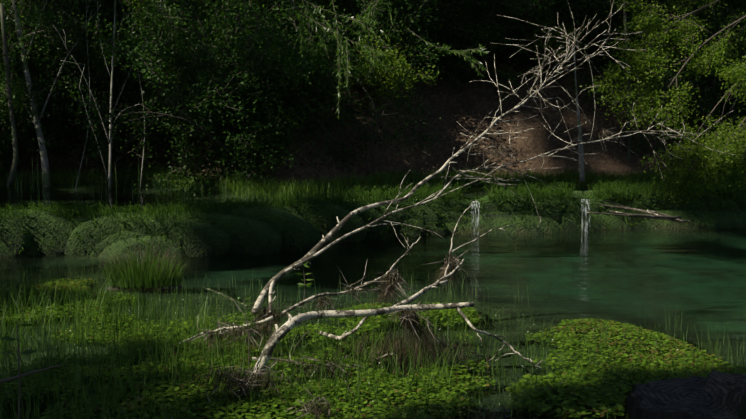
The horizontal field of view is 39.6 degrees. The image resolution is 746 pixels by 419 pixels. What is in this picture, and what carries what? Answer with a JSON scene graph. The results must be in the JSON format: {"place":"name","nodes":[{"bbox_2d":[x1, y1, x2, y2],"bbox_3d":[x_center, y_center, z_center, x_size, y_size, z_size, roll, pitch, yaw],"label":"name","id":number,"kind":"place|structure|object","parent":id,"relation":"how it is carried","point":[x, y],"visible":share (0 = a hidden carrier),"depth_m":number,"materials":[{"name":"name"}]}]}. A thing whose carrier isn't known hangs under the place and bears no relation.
{"place":"outdoors","nodes":[
{"label":"outdoors","id":0,"kind":"place"},
{"bbox_2d":[0,227,745,418],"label":"water","id":1,"kind":"structure","parent":0,"point":[696,276],"depth_m":9.10,"materials":[{"name":"green liquid"}]},
{"bbox_2d":[108,279,182,289],"bbox_3d":[-2.033,0.704,9.309,0.715,0.197,0.340,0,7,1],"label":"tussock mound","id":2,"kind":"object","parent":1,"relation":"on","point":[166,288],"visible":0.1,"depth_m":9.15,"materials":[{"name":"green plant"}]},
{"bbox_2d":[97,242,191,280],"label":"dry tussock grass","id":3,"kind":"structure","parent":2,"relation":"on","point":[173,270],"depth_m":9.19,"materials":[{"name":"plant"}]},
{"bbox_2d":[0,277,742,418],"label":"ground cover plants","id":4,"kind":"object","parent":1,"relation":"on","point":[138,398],"visible":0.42,"depth_m":6.49,"materials":[{"name":"green plant"}]},
{"bbox_2d":[0,278,745,418],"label":"watercress mat","id":5,"kind":"object","parent":1,"relation":"on","point":[543,407],"visible":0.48,"depth_m":6.21,"materials":[{"name":"green plant"}]},
{"bbox_2d":[179,0,745,400],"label":"dead bough","id":6,"kind":"object","parent":5,"relation":"on","point":[283,330],"visible":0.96,"depth_m":7.38,"materials":[{"name":"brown wood"}]},
{"bbox_2d":[0,268,304,418],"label":"plant stems","id":7,"kind":"object","parent":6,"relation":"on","point":[19,376],"visible":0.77,"depth_m":3.47,"materials":[{"name":"brown"}]},
{"bbox_2d":[0,262,312,385],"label":"plant leaves","id":8,"kind":"object","parent":7,"relation":"attached to","point":[27,368],"visible":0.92,"depth_m":3.51,"materials":[{"name":"green plant"}]},
{"bbox_2d":[252,212,487,395],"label":"fallen branches","id":9,"kind":"object","parent":6,"relation":"attached to","point":[327,237],"visible":0.65,"depth_m":6.92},
{"bbox_2d":[173,83,608,418],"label":"flood debris","id":10,"kind":"object","parent":6,"relation":"on","point":[419,327],"visible":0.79,"depth_m":6.53,"materials":[{"name":"plant"}]},
{"bbox_2d":[183,80,620,418],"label":"twigs","id":11,"kind":"object","parent":6,"relation":"on","point":[401,317],"visible":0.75,"depth_m":6.46,"materials":[{"name":"brown wood"}]},
{"bbox_2d":[0,154,745,371],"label":"reeds","id":12,"kind":"object","parent":1,"relation":"on","point":[106,192],"visible":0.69,"depth_m":8.84,"materials":[{"name":"green plant"}]},
{"bbox_2d":[471,199,589,233],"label":"waterfalls","id":13,"kind":"object","parent":1,"relation":"on","point":[586,223],"visible":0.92,"depth_m":12.90,"materials":[{"name":"grey"}]},
{"bbox_2d":[0,0,745,257],"bbox_3d":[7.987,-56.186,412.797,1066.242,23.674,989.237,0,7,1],"label":"ground","id":14,"kind":"structure","parent":0,"point":[470,108],"depth_m":15.49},
{"bbox_2d":[0,163,744,195],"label":"bank grass","id":15,"kind":"structure","parent":14,"relation":"on","point":[306,186],"depth_m":14.70,"materials":[{"name":"green plant"}]},
{"bbox_2d":[0,0,745,196],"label":"hill shrub leaves","id":16,"kind":"object","parent":14,"relation":"on","point":[423,50],"visible":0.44,"depth_m":14.68,"materials":[{"name":"green plant"}]},
{"bbox_2d":[0,177,745,418],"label":"grass","id":17,"kind":"structure","parent":14,"relation":"on","point":[146,281],"depth_m":6.85,"materials":[{"name":"green plant"}]},
{"bbox_2d":[0,187,745,257],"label":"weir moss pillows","id":18,"kind":"object","parent":14,"relation":"on","point":[206,240],"visible":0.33,"depth_m":11.35,"materials":[{"name":"green plant"}]},
{"bbox_2d":[0,182,745,256],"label":"plants","id":19,"kind":"object","parent":18,"relation":"on","point":[348,209],"visible":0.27,"depth_m":12.12,"materials":[{"name":"green plant"}]},
{"bbox_2d":[0,0,745,193],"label":"trees","id":20,"kind":"object","parent":14,"relation":"on","point":[300,101],"visible":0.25,"depth_m":15.04,"materials":[{"name":"green plant"}]},
{"bbox_2d":[0,0,745,130],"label":"lime shrub leaves","id":21,"kind":"object","parent":14,"relation":"on","point":[393,61],"visible":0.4,"depth_m":15.23,"materials":[{"name":"green plant"}]},
{"bbox_2d":[289,0,488,117],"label":"branches","id":22,"kind":"object","parent":14,"relation":"on","point":[370,25],"depth_m":10.24,"materials":[{"name":"green plant"}]},
{"bbox_2d":[433,44,480,85],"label":"leaves","id":23,"kind":"object","parent":14,"relation":"on","point":[452,78],"visible":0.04,"depth_m":16.67,"materials":[{"name":"green plant"}]},
{"bbox_2d":[548,0,717,43],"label":"hill trees","id":24,"kind":"object","parent":14,"relation":"on","point":[710,11],"visible":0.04,"depth_m":17.93,"materials":[{"name":"plant"}]},
{"bbox_2d":[586,200,689,222],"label":"stranded sticks","id":25,"kind":"object","parent":14,"relation":"on","point":[657,215],"visible":0.69,"depth_m":10.45,"materials":[{"name":"brown wood"}]},
{"bbox_2d":[580,0,745,208],"bbox_3d":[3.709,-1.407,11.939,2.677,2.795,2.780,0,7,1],"label":"tree leaves","id":26,"kind":"object","parent":14,"relation":"on","point":[740,73],"visible":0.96,"depth_m":12.00,"materials":[{"name":"green plant"}]},
{"bbox_2d":[626,369,745,418],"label":"rock","id":27,"kind":"object","parent":14,"relation":"on","point":[714,394],"visible":1,"depth_m":4.54,"materials":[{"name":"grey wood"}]},
{"bbox_2d":[0,178,745,215],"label":"grass","id":28,"kind":"structure","parent":0,"point":[66,193],"depth_m":13.33,"materials":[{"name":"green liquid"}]},
{"bbox_2d":[0,0,630,189],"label":"bank trees","id":29,"kind":"object","parent":28,"relation":"on","point":[43,156],"depth_m":14.27,"materials":[{"name":"grey plant"}]},
{"bbox_2d":[59,0,171,99],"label":"tree leaves","id":30,"kind":"object","parent":29,"relation":"attached to","point":[93,21],"visible":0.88,"depth_m":14.13,"materials":[{"name":"green plant"}]}
]}

